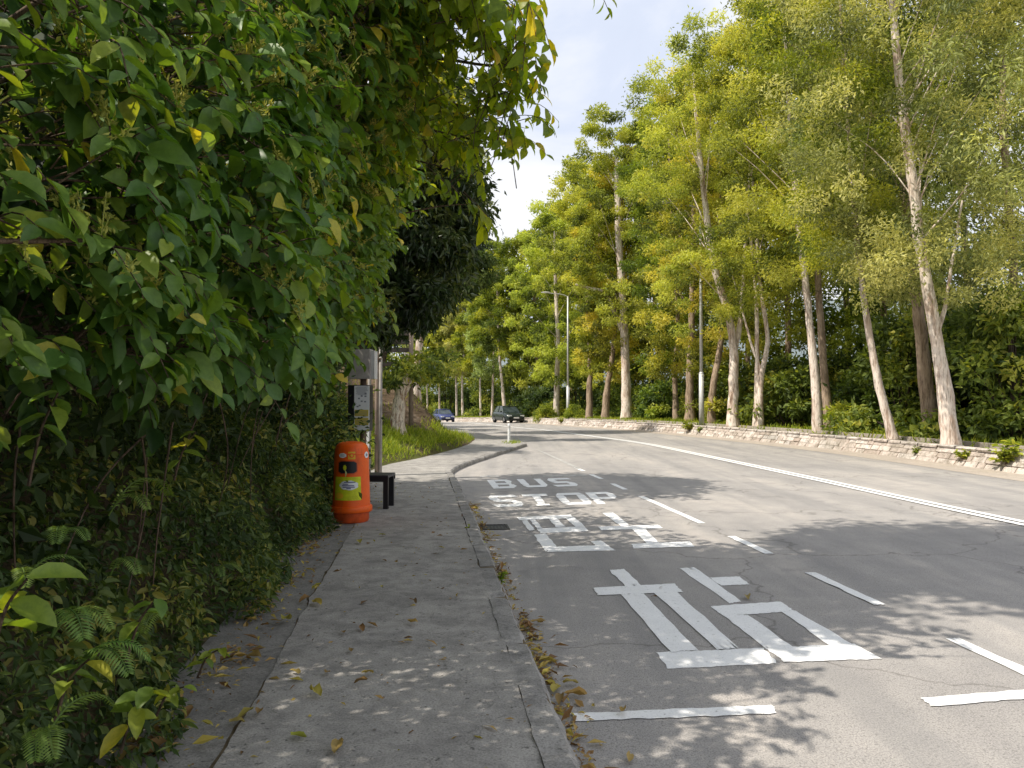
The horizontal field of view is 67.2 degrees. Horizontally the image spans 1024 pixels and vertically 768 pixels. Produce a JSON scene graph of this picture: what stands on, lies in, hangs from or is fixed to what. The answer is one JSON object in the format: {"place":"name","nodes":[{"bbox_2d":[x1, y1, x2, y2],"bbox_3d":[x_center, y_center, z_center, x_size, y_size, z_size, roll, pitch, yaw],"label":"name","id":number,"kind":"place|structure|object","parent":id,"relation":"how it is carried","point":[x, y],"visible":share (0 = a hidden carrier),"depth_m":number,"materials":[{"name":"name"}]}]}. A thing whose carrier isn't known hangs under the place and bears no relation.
{"place":"outdoors","nodes":[
{"label":"outdoors","id":0,"kind":"place"},
{"bbox_2d":[0,308,332,767],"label":"bank","id":1,"kind":"structure","parent":0,"point":[48,493],"depth_m":4.67,"materials":[{"name":"green plant"}]},
{"bbox_2d":[0,562,87,632],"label":"leafy seedling","id":2,"kind":"object","parent":1,"relation":"on","point":[32,609],"visible":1,"depth_m":1.88,"materials":[{"name":"green plant"}]},
{"bbox_2d":[11,554,85,588],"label":"fern","id":3,"kind":"object","parent":1,"relation":"on","point":[28,569],"visible":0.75,"depth_m":2.39,"materials":[{"name":"green plant"}]},
{"bbox_2d":[45,525,90,544],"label":"fern","id":4,"kind":"object","parent":1,"relation":"on","point":[60,536],"visible":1,"depth_m":2.62,"materials":[{"name":"green plant"}]},
{"bbox_2d":[46,652,112,720],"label":"leafy seedling","id":5,"kind":"object","parent":1,"relation":"on","point":[102,667],"visible":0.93,"depth_m":2.18,"materials":[{"name":"green plant"}]},
{"bbox_2d":[50,605,115,641],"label":"fern","id":6,"kind":"object","parent":1,"relation":"on","point":[84,611],"visible":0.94,"depth_m":2.03,"materials":[{"name":"green plant"}]},
{"bbox_2d":[72,638,150,677],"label":"fern","id":7,"kind":"object","parent":1,"relation":"on","point":[95,649],"visible":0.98,"depth_m":2.19,"materials":[{"name":"green plant"}]},
{"bbox_2d":[0,0,240,452],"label":"overhanging shrub","id":8,"kind":"object","parent":1,"relation":"on","point":[65,74],"visible":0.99,"depth_m":2.18,"materials":[{"name":"green plant"}]},
{"bbox_2d":[100,686,170,758],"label":"leafy seedling","id":9,"kind":"object","parent":1,"relation":"on","point":[138,715],"visible":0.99,"depth_m":2.66,"materials":[{"name":"green plant"}]},
{"bbox_2d":[108,477,173,515],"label":"fern","id":10,"kind":"object","parent":1,"relation":"on","point":[146,508],"visible":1,"depth_m":3.15,"materials":[{"name":"green plant"}]},
{"bbox_2d":[119,598,167,661],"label":"leafy seedling","id":11,"kind":"object","parent":1,"relation":"on","point":[160,609],"visible":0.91,"depth_m":2.71,"materials":[{"name":"green plant"}]},
{"bbox_2d":[0,381,339,767],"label":"undergrowth","id":12,"kind":"object","parent":1,"relation":"on","point":[264,547],"visible":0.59,"depth_m":4.21,"materials":[{"name":"green plant"}]},
{"bbox_2d":[12,396,27,642],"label":"dry vine","id":13,"kind":"object","parent":12,"relation":"hanging from","point":[14,480],"visible":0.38,"depth_m":3.02,"materials":[{"name":"brown plant"}]},
{"bbox_2d":[14,390,71,485],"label":"leafy seedling","id":14,"kind":"object","parent":12,"relation":"on","point":[61,410],"visible":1,"depth_m":2.43,"materials":[{"name":"green plant"}]},
{"bbox_2d":[20,692,118,763],"bbox_3d":[-1.194,0.918,2.068,0.133,0.100,0.343,0,-1,0],"label":"fern","id":15,"kind":"object","parent":12,"relation":"on","point":[42,738],"visible":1,"depth_m":1.95,"materials":[{"name":"green plant"}]},
{"bbox_2d":[154,684,196,716],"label":"leafy seedling","id":16,"kind":"object","parent":12,"relation":"on","point":[173,695],"visible":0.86,"depth_m":3.03,"materials":[{"name":"green plant"}]},
{"bbox_2d":[167,431,206,479],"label":"leafy seedling","id":17,"kind":"object","parent":1,"relation":"on","point":[173,463],"visible":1,"depth_m":3.89,"materials":[{"name":"green plant"}]},
{"bbox_2d":[0,0,391,640],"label":"thicket","id":18,"kind":"object","parent":1,"relation":"on","point":[106,444],"visible":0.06,"depth_m":3.76,"materials":[{"name":"green plant"}]},
{"bbox_2d":[0,0,398,456],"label":"overhanging shrub","id":19,"kind":"object","parent":1,"relation":"on","point":[264,163],"visible":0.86,"depth_m":2.94,"materials":[{"name":"green plant"}]},
{"bbox_2d":[185,647,229,678],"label":"leafy seedling","id":20,"kind":"object","parent":1,"relation":"on","point":[209,653],"visible":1,"depth_m":3.60,"materials":[{"name":"green plant"}]},
{"bbox_2d":[0,0,462,456],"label":"overhanging shrub","id":21,"kind":"object","parent":1,"relation":"on","point":[360,143],"visible":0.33,"depth_m":5.13,"materials":[{"name":"green plant"}]},
{"bbox_2d":[203,377,380,502],"bbox_3d":[-2.965,0.226,9.352,2.625,2.725,2.455,-1,-2,39],"label":"verge shrub","id":22,"kind":"object","parent":1,"relation":"on","point":[293,406],"visible":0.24,"depth_m":9.08,"materials":[{"name":"green plant"}]},
{"bbox_2d":[115,36,488,244],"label":"tree leaves","id":23,"kind":"object","parent":1,"relation":"on","point":[424,148],"depth_m":12.20,"materials":[{"name":"green plant"}]},
{"bbox_2d":[169,83,436,422],"bbox_3d":[-2.130,-1.097,7.912,2.729,3.686,3.516,0,-1,-6],"label":"overhanging shrub","id":24,"kind":"object","parent":1,"relation":"on","point":[393,236],"visible":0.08,"depth_m":8.72,"materials":[{"name":"green plant"}]},
{"bbox_2d":[281,361,389,500],"bbox_3d":[-2.767,0.682,10.623,2.173,2.581,2.372,0,-1,0],"label":"verge shrub","id":25,"kind":"object","parent":1,"relation":"on","point":[333,439],"visible":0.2,"depth_m":10.44,"materials":[{"name":"green plant"}]},
{"bbox_2d":[304,365,376,486],"bbox_3d":[-3.205,0.729,12.279,2.228,2.509,2.796,0,-1,0],"label":"verge shrub","id":26,"kind":"object","parent":1,"relation":"on","point":[345,402],"visible":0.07,"depth_m":12.23,"materials":[{"name":"green plant"}]},
{"bbox_2d":[170,0,616,246],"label":"overhanging tree","id":27,"kind":"object","parent":1,"relation":"on","point":[508,65],"visible":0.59,"depth_m":5.39,"materials":[{"name":"green plant"}]},
{"bbox_2d":[330,67,506,366],"bbox_3d":[-1.901,-2.559,13.385,3.747,5.909,3.289,1,-2,-36],"label":"glossy tree","id":28,"kind":"object","parent":1,"relation":"on","point":[445,245],"visible":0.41,"depth_m":12.82,"materials":[{"name":"green plant"}]},
{"bbox_2d":[209,428,550,767],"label":"pavement","id":29,"kind":"structure","parent":0,"point":[430,706],"depth_m":4.30,"materials":[{"name":"concrete"}]},
{"bbox_2d":[94,511,354,767],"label":"pavement edge strip","id":30,"kind":"object","parent":29,"relation":"on","point":[244,693],"visible":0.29,"depth_m":4.23,"materials":[{"name":"grey concrete"}]},
{"bbox_2d":[330,441,371,523],"bbox_3d":[-1.959,1.184,9.402,0.504,0.972,0.504,0,-1,0],"label":"litter bin","id":31,"kind":"object","parent":30,"relation":"on","point":[349,504],"visible":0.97,"depth_m":9.22,"materials":[{"name":"orange plastic"}]},
{"bbox_2d":[319,472,394,508],"bbox_3d":[-2.159,1.471,10.658,1.000,0.458,0.455,0,-1,4],"label":"bench","id":32,"kind":"object","parent":29,"relation":"on","point":[387,479],"visible":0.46,"depth_m":10.46,"materials":[{"name":"metal"}]},
{"bbox_2d":[348,349,377,443],"bbox_3d":[-2.133,0.607,10.988,0.370,2.200,0.209,0,-1,8],"label":"bus stop sign","id":33,"kind":"object","parent":29,"relation":"on","point":[361,396],"visible":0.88,"depth_m":10.92,"materials":[{"name":"grey metal"}]},
{"bbox_2d":[366,350,382,471],"bbox_3d":[-2.746,0.260,15.175,0.420,3.090,0.110,0,-1,8],"label":"bus stop pole","id":34,"kind":"object","parent":29,"relation":"on","point":[378,427],"visible":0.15,"depth_m":15.13,"materials":[{"name":"grey metal"}]},
{"bbox_2d":[329,391,474,469],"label":"grass slope","id":35,"kind":"structure","parent":0,"point":[444,447],"depth_m":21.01,"materials":[{"name":"green plant"}]},
{"bbox_2d":[348,331,413,425],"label":"tree","id":36,"kind":"object","parent":35,"relation":"on","point":[411,346],"visible":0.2,"depth_m":24.41,"materials":[{"name":"brown plant"}]},
{"bbox_2d":[373,346,463,434],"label":"peeling tree","id":37,"kind":"object","parent":35,"relation":"on","point":[403,376],"visible":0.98,"depth_m":23.13,"materials":[{"name":"green plant"}]},
{"bbox_2d":[331,366,474,445],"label":"earth mound","id":38,"kind":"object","parent":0,"point":[419,412],"visible":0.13,"depth_m":27.23,"materials":[{"name":"brown soil"}]},
{"bbox_2d":[382,244,504,371],"bbox_3d":[-3.046,-2.440,30.125,5.556,6.072,3.677,0,-1,0],"label":"shadowed tree","id":39,"kind":"object","parent":38,"relation":"on","point":[486,276],"visible":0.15,"depth_m":29.78,"materials":[{"name":"green plant"}]},
{"bbox_2d":[408,149,502,400],"bbox_3d":[-3.645,-5.840,37.134,6.464,13.749,6.134,0,-1,0],"label":"pale tree","id":40,"kind":"object","parent":38,"relation":"on","point":[418,347],"depth_m":36.88,"materials":[{"name":"green plant"}]},
{"bbox_2d":[185,0,1023,361],"label":"sky","id":41,"kind":"structure","parent":0,"point":[596,54],"materials":[{"name":"white"}]},
{"bbox_2d":[386,297,906,393],"bbox_3d":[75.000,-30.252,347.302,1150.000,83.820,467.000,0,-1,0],"label":"hills","id":42,"kind":"structure","parent":0,"point":[740,345],"depth_m":307.68,"materials":[{"name":"green plant"}]},
{"bbox_2d":[441,422,1023,767],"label":"road","id":43,"kind":"structure","parent":0,"point":[875,619],"depth_m":6.14,"materials":[{"name":"grey asphalt"}]},
{"bbox_2d":[100,482,618,767],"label":"leaf litter","id":44,"kind":"object","parent":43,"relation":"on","point":[202,739],"visible":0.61,"depth_m":4.48,"materials":[{"name":"brown plant"}]},
{"bbox_2d":[492,406,524,422],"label":"car","id":45,"kind":"object","parent":43,"relation":"on","point":[504,414],"visible":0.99,"depth_m":67.14,"materials":[{"name":"black paint"}]},
{"bbox_2d":[445,428,579,767],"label":"kerb","id":46,"kind":"structure","parent":43,"relation":"on","point":[549,737],"depth_m":4.35,"materials":[{"name":"concrete"}]},
{"bbox_2d":[441,417,1023,473],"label":"stone wall","id":47,"kind":"structure","parent":43,"relation":"on","point":[978,457],"depth_m":24.91,"materials":[{"name":"beige stone"}]},
{"bbox_2d":[985,437,1022,464],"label":"wall weed","id":48,"kind":"object","parent":47,"relation":"on","point":[1006,456],"depth_m":16.85,"materials":[{"name":"green plant"}]},
{"bbox_2d":[509,422,1023,481],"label":"gutter","id":49,"kind":"object","parent":43,"relation":"on","point":[990,473],"visible":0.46,"depth_m":21.58,"materials":[{"name":"grey concrete"}]},
{"bbox_2d":[455,414,1023,451],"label":"verge","id":50,"kind":"structure","parent":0,"point":[904,435],"depth_m":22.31,"materials":[{"name":"green plant"}]},
{"bbox_2d":[430,378,467,415],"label":"understorey shrub","id":51,"kind":"object","parent":50,"relation":"on","point":[450,394],"visible":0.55,"depth_m":107.52,"materials":[{"name":"green plant"}]},
{"bbox_2d":[428,301,472,416],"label":"roadside tree","id":52,"kind":"object","parent":50,"relation":"on","point":[437,339],"visible":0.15,"depth_m":97.97,"materials":[{"name":"green plant"}]},
{"bbox_2d":[436,301,477,414],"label":"roadside tree","id":53,"kind":"object","parent":50,"relation":"on","point":[447,330],"visible":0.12,"depth_m":96.10,"materials":[{"name":"green plant"}]},
{"bbox_2d":[450,387,478,415],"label":"understorey shrub","id":54,"kind":"object","parent":50,"relation":"on","point":[468,404],"visible":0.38,"depth_m":102.85,"materials":[{"name":"green plant"}]},
{"bbox_2d":[450,287,507,415],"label":"roadside tree","id":55,"kind":"object","parent":50,"relation":"on","point":[466,364],"visible":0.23,"depth_m":91.31,"materials":[{"name":"green plant"}]},
{"bbox_2d":[461,378,501,416],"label":"understorey shrub","id":56,"kind":"object","parent":50,"relation":"on","point":[486,385],"visible":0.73,"depth_m":92.97,"materials":[{"name":"green plant"}]},
{"bbox_2d":[462,252,523,415],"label":"roadside tree","id":57,"kind":"object","parent":50,"relation":"on","point":[491,371],"visible":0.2,"depth_m":83.02,"materials":[{"name":"green plant"}]},
{"bbox_2d":[463,236,529,405],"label":"roadside tree","id":58,"kind":"object","parent":50,"relation":"on","point":[478,336],"visible":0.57,"depth_m":79.05,"materials":[{"name":"green plant"}]},
{"bbox_2d":[487,228,566,389],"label":"woodland tree","id":59,"kind":"object","parent":50,"relation":"on","point":[517,376],"visible":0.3,"depth_m":79.07,"materials":[{"name":"green plant"}]},
{"bbox_2d":[517,385,563,417],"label":"understorey shrub","id":60,"kind":"object","parent":50,"relation":"on","point":[544,394],"visible":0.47,"depth_m":69.39,"materials":[{"name":"green plant"}]},
{"bbox_2d":[532,401,558,422],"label":"understorey shrub","id":61,"kind":"object","parent":50,"relation":"on","point":[546,410],"visible":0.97,"depth_m":63.64,"materials":[{"name":"green plant"}]},
{"bbox_2d":[498,196,601,416],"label":"roadside tree","id":62,"kind":"object","parent":50,"relation":"on","point":[545,353],"visible":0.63,"depth_m":64.48,"materials":[{"name":"green plant"}]},
{"bbox_2d":[521,202,598,398],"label":"woodland tree","id":63,"kind":"object","parent":50,"relation":"on","point":[548,340],"visible":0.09,"depth_m":73.12,"materials":[{"name":"green plant"}]},
{"bbox_2d":[550,368,595,415],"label":"understorey shrub","id":64,"kind":"object","parent":50,"relation":"on","point":[562,405],"visible":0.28,"depth_m":65.70,"materials":[{"name":"green plant"}]},
{"bbox_2d":[529,159,634,417],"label":"roadside tree","id":65,"kind":"object","parent":50,"relation":"on","point":[557,209],"visible":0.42,"depth_m":56.38,"materials":[{"name":"green plant"}]},
{"bbox_2d":[572,380,612,413],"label":"understorey shrub","id":66,"kind":"object","parent":50,"relation":"on","point":[596,403],"visible":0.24,"depth_m":63.33,"materials":[{"name":"green plant"}]},
{"bbox_2d":[546,170,645,382],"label":"woodland tree","id":67,"kind":"object","parent":50,"relation":"on","point":[566,292],"visible":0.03,"depth_m":67.59,"materials":[{"name":"green plant"}]},
{"bbox_2d":[593,376,632,416],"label":"understorey shrub","id":68,"kind":"object","parent":50,"relation":"on","point":[616,401],"visible":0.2,"depth_m":61.33,"materials":[{"name":"green plant"}]},
{"bbox_2d":[554,102,673,418],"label":"roadside tree","id":69,"kind":"object","parent":50,"relation":"on","point":[579,265],"visible":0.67,"depth_m":50.66,"materials":[{"name":"green plant"}]},
{"bbox_2d":[564,145,671,418],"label":"roadside tree","id":70,"kind":"object","parent":50,"relation":"on","point":[606,334],"visible":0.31,"depth_m":53.30,"materials":[{"name":"green plant"}]},
{"bbox_2d":[609,361,657,416],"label":"understorey shrub","id":71,"kind":"object","parent":50,"relation":"on","point":[617,411],"visible":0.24,"depth_m":54.60,"materials":[{"name":"green plant"}]},
{"bbox_2d":[589,115,698,380],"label":"woodland tree","id":72,"kind":"object","parent":50,"relation":"on","point":[630,243],"visible":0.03,"depth_m":57.48,"materials":[{"name":"green plant"}]},
{"bbox_2d":[635,377,684,419],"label":"understorey shrub","id":73,"kind":"object","parent":50,"relation":"on","point":[658,408],"visible":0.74,"depth_m":46.36,"materials":[{"name":"green plant"}]},
{"bbox_2d":[609,93,717,420],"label":"roadside tree","id":74,"kind":"object","parent":50,"relation":"on","point":[642,289],"visible":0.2,"depth_m":45.02,"materials":[{"name":"green plant"}]},
{"bbox_2d":[662,201,703,424],"bbox_3d":[8.101,-3.345,36.913,2.297,10.891,0.339,0,-1,-8],"label":"street lamp","id":75,"kind":"object","parent":50,"relation":"on","point":[701,397],"visible":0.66,"depth_m":36.97,"materials":[{"name":"metal"}]},
{"bbox_2d":[627,87,749,371],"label":"woodland tree","id":76,"kind":"object","parent":50,"relation":"on","point":[673,318],"visible":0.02,"depth_m":51.67,"materials":[{"name":"green plant"}]},
{"bbox_2d":[624,58,760,421],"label":"roadside tree","id":77,"kind":"object","parent":50,"relation":"on","point":[689,368],"visible":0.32,"depth_m":42.18,"materials":[{"name":"green plant"}]},
{"bbox_2d":[676,360,720,419],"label":"understorey shrub","id":78,"kind":"object","parent":50,"relation":"on","point":[696,388],"visible":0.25,"depth_m":42.94,"materials":[{"name":"green plant"}]},
{"bbox_2d":[616,6,796,426],"bbox_3d":[8.656,-7.066,34.190,7.887,18.266,7.564,0,-1,0],"label":"roadside tree","id":79,"kind":"object","parent":50,"relation":"on","point":[734,336],"visible":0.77,"depth_m":33.60,"materials":[{"name":"green plant"}]},
{"bbox_2d":[647,73,785,422],"bbox_3d":[10.326,-6.497,38.346,7.314,17.239,7.069,0,-1,0],"label":"roadside tree","id":80,"kind":"object","parent":50,"relation":"on","point":[719,351],"visible":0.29,"depth_m":37.90,"materials":[{"name":"green plant"}]},
{"bbox_2d":[704,356,769,423],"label":"understorey shrub","id":81,"kind":"object","parent":50,"relation":"on","point":[744,383],"visible":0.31,"depth_m":37.53,"materials":[{"name":"green plant"}]},
{"bbox_2d":[455,417,1023,451],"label":"garden edging","id":82,"kind":"object","parent":50,"relation":"on","point":[966,443],"visible":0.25,"depth_m":26.22,"materials":[{"name":"beige stone"}]},
{"bbox_2d":[680,64,801,401],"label":"woodland tree","id":83,"kind":"object","parent":50,"relation":"on","point":[747,359],"visible":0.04,"depth_m":47.55,"materials":[{"name":"green plant"}]},
{"bbox_2d":[669,18,832,426],"bbox_3d":[10.299,-6.883,32.699,7.143,17.728,7.744,0,-1,0],"label":"roadside tree","id":84,"kind":"object","parent":50,"relation":"on","point":[759,372],"visible":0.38,"depth_m":32.49,"materials":[{"name":"green plant"}]},
{"bbox_2d":[687,29,877,367],"bbox_3d":[14.012,-8.526,40.322,9.621,21.127,9.154,0,-1,0],"label":"woodland tree","id":85,"kind":"object","parent":50,"relation":"on","point":[801,335],"visible":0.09,"depth_m":38.56,"materials":[{"name":"green plant"}]},
{"bbox_2d":[727,348,840,427],"bbox_3d":[12.007,0.385,33.194,5.049,4.026,4.497,0,-1,-5],"label":"understorey shrub","id":86,"kind":"object","parent":50,"relation":"on","point":[785,384],"visible":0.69,"depth_m":32.43,"materials":[{"name":"green plant"}]},
{"bbox_2d":[695,0,880,432],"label":"roadside tree","id":87,"kind":"object","parent":50,"relation":"on","point":[728,143],"visible":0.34,"depth_m":27.91,"materials":[{"name":"green plant"}]},
{"bbox_2d":[716,0,897,427],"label":"roadside tree","id":88,"kind":"object","parent":50,"relation":"on","point":[825,390],"visible":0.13,"depth_m":29.43,"materials":[{"name":"green plant"}]},
{"bbox_2d":[790,348,872,420],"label":"understorey shrub","id":89,"kind":"object","parent":50,"relation":"on","point":[833,358],"visible":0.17,"depth_m":32.84,"materials":[{"name":"green plant"}]},
{"bbox_2d":[763,79,907,367],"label":"woodland tree","id":90,"kind":"object","parent":50,"relation":"on","point":[841,305],"visible":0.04,"depth_m":41.61,"materials":[{"name":"green plant"}]},
{"bbox_2d":[728,0,963,439],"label":"roadside tree","id":91,"kind":"object","parent":50,"relation":"on","point":[767,36],"visible":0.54,"depth_m":21.93,"materials":[{"name":"green plant"}]},
{"bbox_2d":[822,360,914,430],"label":"understorey shrub","id":92,"kind":"object","parent":50,"relation":"on","point":[860,393],"visible":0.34,"depth_m":28.76,"materials":[{"name":"green plant"}]},
{"bbox_2d":[784,2,988,360],"bbox_3d":[17.345,-8.044,36.331,8.821,19.783,9.934,0,-1,0],"label":"woodland tree","id":93,"kind":"object","parent":50,"relation":"on","point":[858,341],"visible":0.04,"depth_m":35.05,"materials":[{"name":"green plant"}]},
{"bbox_2d":[751,0,1023,447],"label":"roadside tree","id":94,"kind":"object","parent":50,"relation":"on","point":[925,289],"visible":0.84,"depth_m":19.54,"materials":[{"name":"green plant"}]},
{"bbox_2d":[768,0,1022,435],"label":"roadside tree","id":95,"kind":"object","parent":50,"relation":"on","point":[928,402],"visible":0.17,"depth_m":23.37,"materials":[{"name":"green plant"}]},
{"bbox_2d":[818,301,985,434],"bbox_3d":[12.870,-0.354,26.659,4.640,5.192,5.468,1,-2,-30],"label":"understorey shrub","id":96,"kind":"object","parent":50,"relation":"on","point":[897,336],"visible":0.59,"depth_m":25.94,"materials":[{"name":"green plant"}]},
{"bbox_2d":[850,0,1023,324],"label":"woodland tree","id":97,"kind":"object","parent":50,"relation":"on","point":[947,194],"visible":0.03,"depth_m":31.94,"materials":[{"name":"green plant"}]},
{"bbox_2d":[882,0,1023,320],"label":"woodland tree","id":98,"kind":"object","parent":50,"relation":"on","point":[949,307],"visible":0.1,"depth_m":27.21,"materials":[{"name":"green plant"}]},
{"bbox_2d":[897,294,1016,432],"bbox_3d":[14.396,-0.396,24.568,4.541,5.081,5.352,1,-2,-38],"label":"understorey shrub","id":99,"kind":"object","parent":50,"relation":"on","point":[950,329],"visible":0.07,"depth_m":24.39,"materials":[{"name":"green plant"}]},
{"bbox_2d":[895,0,1023,214],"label":"roadside tree","id":100,"kind":"object","parent":50,"relation":"on","point":[967,141],"visible":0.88,"depth_m":16.94,"materials":[{"name":"green plant"}]},
{"bbox_2d":[899,274,1023,442],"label":"understorey shrub","id":101,"kind":"object","parent":50,"relation":"on","point":[985,363],"visible":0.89,"depth_m":20.97,"materials":[{"name":"green plant"}]},
{"bbox_2d":[916,281,1023,412],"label":"shrub","id":102,"kind":"object","parent":50,"relation":"on","point":[968,387],"visible":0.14,"depth_m":23.85,"materials":[{"name":"green plant"}]},
{"label":"ground","id":103,"kind":"structure","parent":0,"visible":0},
{"bbox_2d":[387,320,564,404],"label":"treeline","id":104,"kind":"object","parent":103,"relation":"on","point":[468,384],"visible":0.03,"depth_m":128.23,"materials":[{"name":"green plant"}]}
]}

